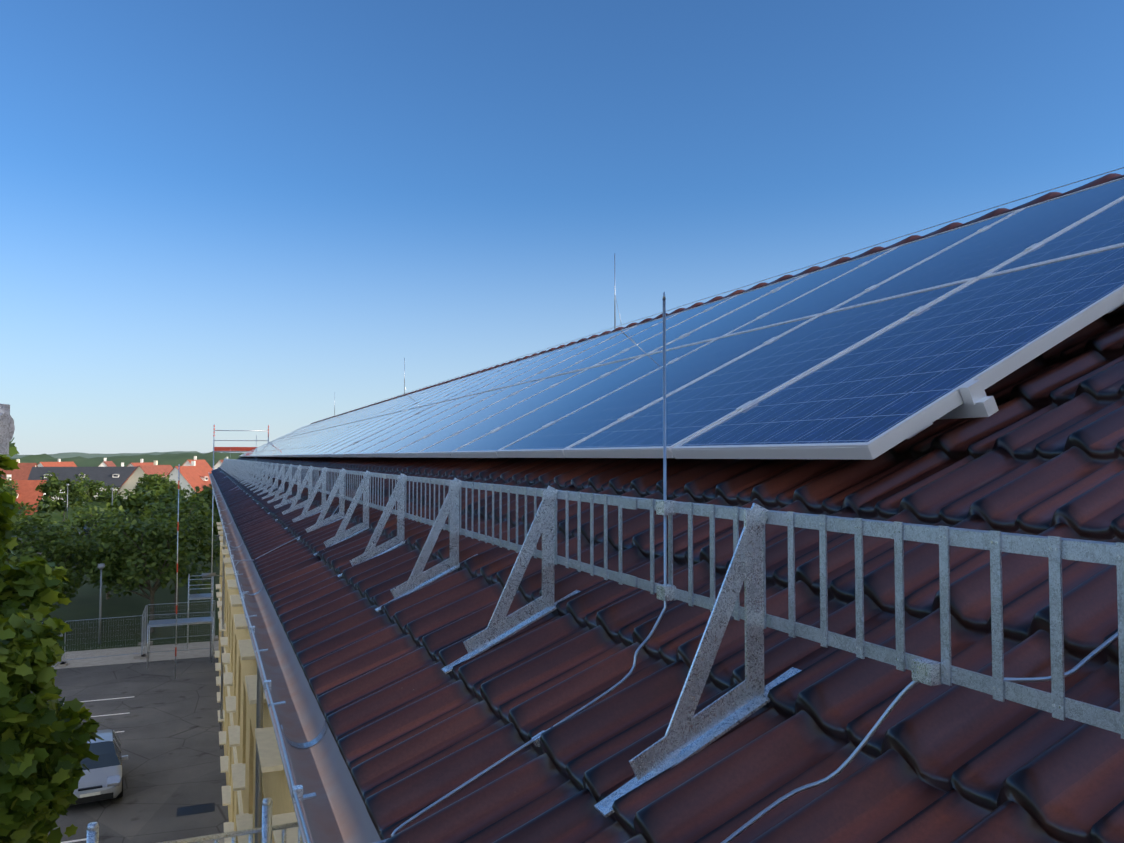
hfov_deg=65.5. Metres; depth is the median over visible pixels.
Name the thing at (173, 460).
treeline wood
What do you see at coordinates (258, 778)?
building downpipes
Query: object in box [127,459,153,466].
town house
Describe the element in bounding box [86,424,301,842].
scaffold tubes
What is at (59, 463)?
town house
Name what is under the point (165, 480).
linden tree leaves
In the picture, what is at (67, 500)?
street lamp
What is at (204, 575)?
building wall lamp
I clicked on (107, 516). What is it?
linden tree leaves
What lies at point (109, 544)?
linden tree leaves
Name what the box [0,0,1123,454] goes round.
sky
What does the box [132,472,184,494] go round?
linden tree leaves
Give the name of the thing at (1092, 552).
snow guard grille
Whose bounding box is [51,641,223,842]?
concrete paving
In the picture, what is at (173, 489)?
linden tree leaves
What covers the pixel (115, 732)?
parking markings
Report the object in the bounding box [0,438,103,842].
plane tree leaves
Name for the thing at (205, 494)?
linden tree leaves
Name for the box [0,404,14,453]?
scaffold coupler
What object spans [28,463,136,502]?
grey house roof
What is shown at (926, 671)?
lightning clamps
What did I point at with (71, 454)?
hills
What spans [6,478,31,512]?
linden tree leaves
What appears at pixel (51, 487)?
linden tree leaves
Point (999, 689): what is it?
snow guard rivets
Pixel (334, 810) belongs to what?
roof gutter
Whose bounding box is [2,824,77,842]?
bush
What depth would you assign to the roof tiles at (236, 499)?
14.84 m
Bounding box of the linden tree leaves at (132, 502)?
[96,486,170,539]
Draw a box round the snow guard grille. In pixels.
[244,460,1123,738]
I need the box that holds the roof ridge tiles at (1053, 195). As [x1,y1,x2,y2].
[311,173,1123,423]
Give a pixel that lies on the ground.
(83, 605)
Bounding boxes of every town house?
[0,459,37,479]
[37,459,76,466]
[98,458,116,466]
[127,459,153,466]
[182,456,210,466]
[212,457,227,469]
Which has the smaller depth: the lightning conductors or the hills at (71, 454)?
the lightning conductors
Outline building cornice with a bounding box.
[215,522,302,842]
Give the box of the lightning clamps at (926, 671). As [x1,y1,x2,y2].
[208,472,941,802]
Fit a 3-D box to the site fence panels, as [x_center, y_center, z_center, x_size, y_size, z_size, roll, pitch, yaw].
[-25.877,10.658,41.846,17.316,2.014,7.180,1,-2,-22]
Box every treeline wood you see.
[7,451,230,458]
[10,451,243,467]
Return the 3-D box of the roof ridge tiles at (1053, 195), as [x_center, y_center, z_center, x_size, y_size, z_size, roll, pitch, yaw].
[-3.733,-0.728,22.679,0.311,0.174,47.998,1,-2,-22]
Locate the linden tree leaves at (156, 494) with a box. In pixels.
[132,485,216,545]
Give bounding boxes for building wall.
[218,525,294,842]
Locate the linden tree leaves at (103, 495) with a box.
[63,475,121,506]
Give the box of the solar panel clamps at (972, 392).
[248,225,1042,452]
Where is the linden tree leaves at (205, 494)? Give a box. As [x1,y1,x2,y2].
[182,484,220,537]
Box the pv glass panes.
[241,178,1123,455]
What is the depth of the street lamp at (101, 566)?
47.16 m
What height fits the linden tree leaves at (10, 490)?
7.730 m
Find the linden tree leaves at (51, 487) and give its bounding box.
[34,471,93,520]
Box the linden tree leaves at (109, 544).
[81,513,210,632]
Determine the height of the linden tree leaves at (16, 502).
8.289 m
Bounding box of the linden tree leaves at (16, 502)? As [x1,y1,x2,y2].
[3,477,19,506]
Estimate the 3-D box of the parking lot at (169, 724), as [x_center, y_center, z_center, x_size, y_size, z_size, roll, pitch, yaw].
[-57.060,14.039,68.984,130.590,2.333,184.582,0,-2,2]
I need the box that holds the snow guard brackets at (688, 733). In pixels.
[219,458,801,817]
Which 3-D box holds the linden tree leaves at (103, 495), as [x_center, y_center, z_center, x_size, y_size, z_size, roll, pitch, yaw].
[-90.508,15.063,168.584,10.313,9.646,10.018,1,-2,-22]
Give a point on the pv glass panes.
(871, 389)
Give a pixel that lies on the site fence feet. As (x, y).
(66, 663)
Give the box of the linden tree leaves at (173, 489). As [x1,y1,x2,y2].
[122,479,183,514]
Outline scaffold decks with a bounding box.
[149,451,247,625]
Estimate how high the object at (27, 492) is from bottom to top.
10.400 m
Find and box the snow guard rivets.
[320,470,1123,726]
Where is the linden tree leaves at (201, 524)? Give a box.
[128,496,219,611]
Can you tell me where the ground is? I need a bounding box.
[11,525,219,668]
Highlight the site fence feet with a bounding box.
[53,635,217,666]
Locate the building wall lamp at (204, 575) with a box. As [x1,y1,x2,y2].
[202,572,221,577]
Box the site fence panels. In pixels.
[42,600,214,666]
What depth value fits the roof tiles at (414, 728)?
1.86 m
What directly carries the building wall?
on the ground
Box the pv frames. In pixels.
[239,177,1123,459]
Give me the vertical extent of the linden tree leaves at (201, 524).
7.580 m
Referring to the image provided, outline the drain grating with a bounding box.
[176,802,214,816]
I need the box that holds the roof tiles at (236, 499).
[211,457,345,510]
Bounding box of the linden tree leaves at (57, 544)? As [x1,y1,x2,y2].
[0,504,99,619]
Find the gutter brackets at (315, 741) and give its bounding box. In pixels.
[209,472,326,799]
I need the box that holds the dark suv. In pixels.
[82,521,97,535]
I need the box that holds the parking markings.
[61,696,133,842]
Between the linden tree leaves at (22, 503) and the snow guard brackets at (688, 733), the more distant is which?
the linden tree leaves at (22, 503)
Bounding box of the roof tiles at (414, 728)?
[230,304,1123,842]
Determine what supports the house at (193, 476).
on the ground
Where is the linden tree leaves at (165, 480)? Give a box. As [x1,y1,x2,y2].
[133,473,194,497]
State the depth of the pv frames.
3.42 m
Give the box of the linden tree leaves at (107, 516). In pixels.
[56,496,156,598]
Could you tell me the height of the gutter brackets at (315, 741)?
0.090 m
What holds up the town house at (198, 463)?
on the ground
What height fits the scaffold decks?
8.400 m
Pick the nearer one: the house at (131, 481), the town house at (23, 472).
the house at (131, 481)
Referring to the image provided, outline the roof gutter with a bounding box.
[210,473,380,842]
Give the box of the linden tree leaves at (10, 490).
[0,482,23,526]
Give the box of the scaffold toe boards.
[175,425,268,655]
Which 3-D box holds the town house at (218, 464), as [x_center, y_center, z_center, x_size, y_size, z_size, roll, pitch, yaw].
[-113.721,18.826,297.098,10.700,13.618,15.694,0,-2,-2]
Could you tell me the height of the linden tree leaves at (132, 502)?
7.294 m
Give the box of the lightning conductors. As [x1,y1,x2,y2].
[210,167,1123,842]
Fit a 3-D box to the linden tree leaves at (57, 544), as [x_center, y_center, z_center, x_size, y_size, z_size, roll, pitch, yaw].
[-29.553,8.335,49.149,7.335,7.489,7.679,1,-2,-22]
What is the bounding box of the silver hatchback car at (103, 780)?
[69,729,127,805]
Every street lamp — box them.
[66,484,68,518]
[97,563,104,643]
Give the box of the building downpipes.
[220,524,263,842]
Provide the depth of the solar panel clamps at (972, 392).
3.54 m
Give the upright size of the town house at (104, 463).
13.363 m

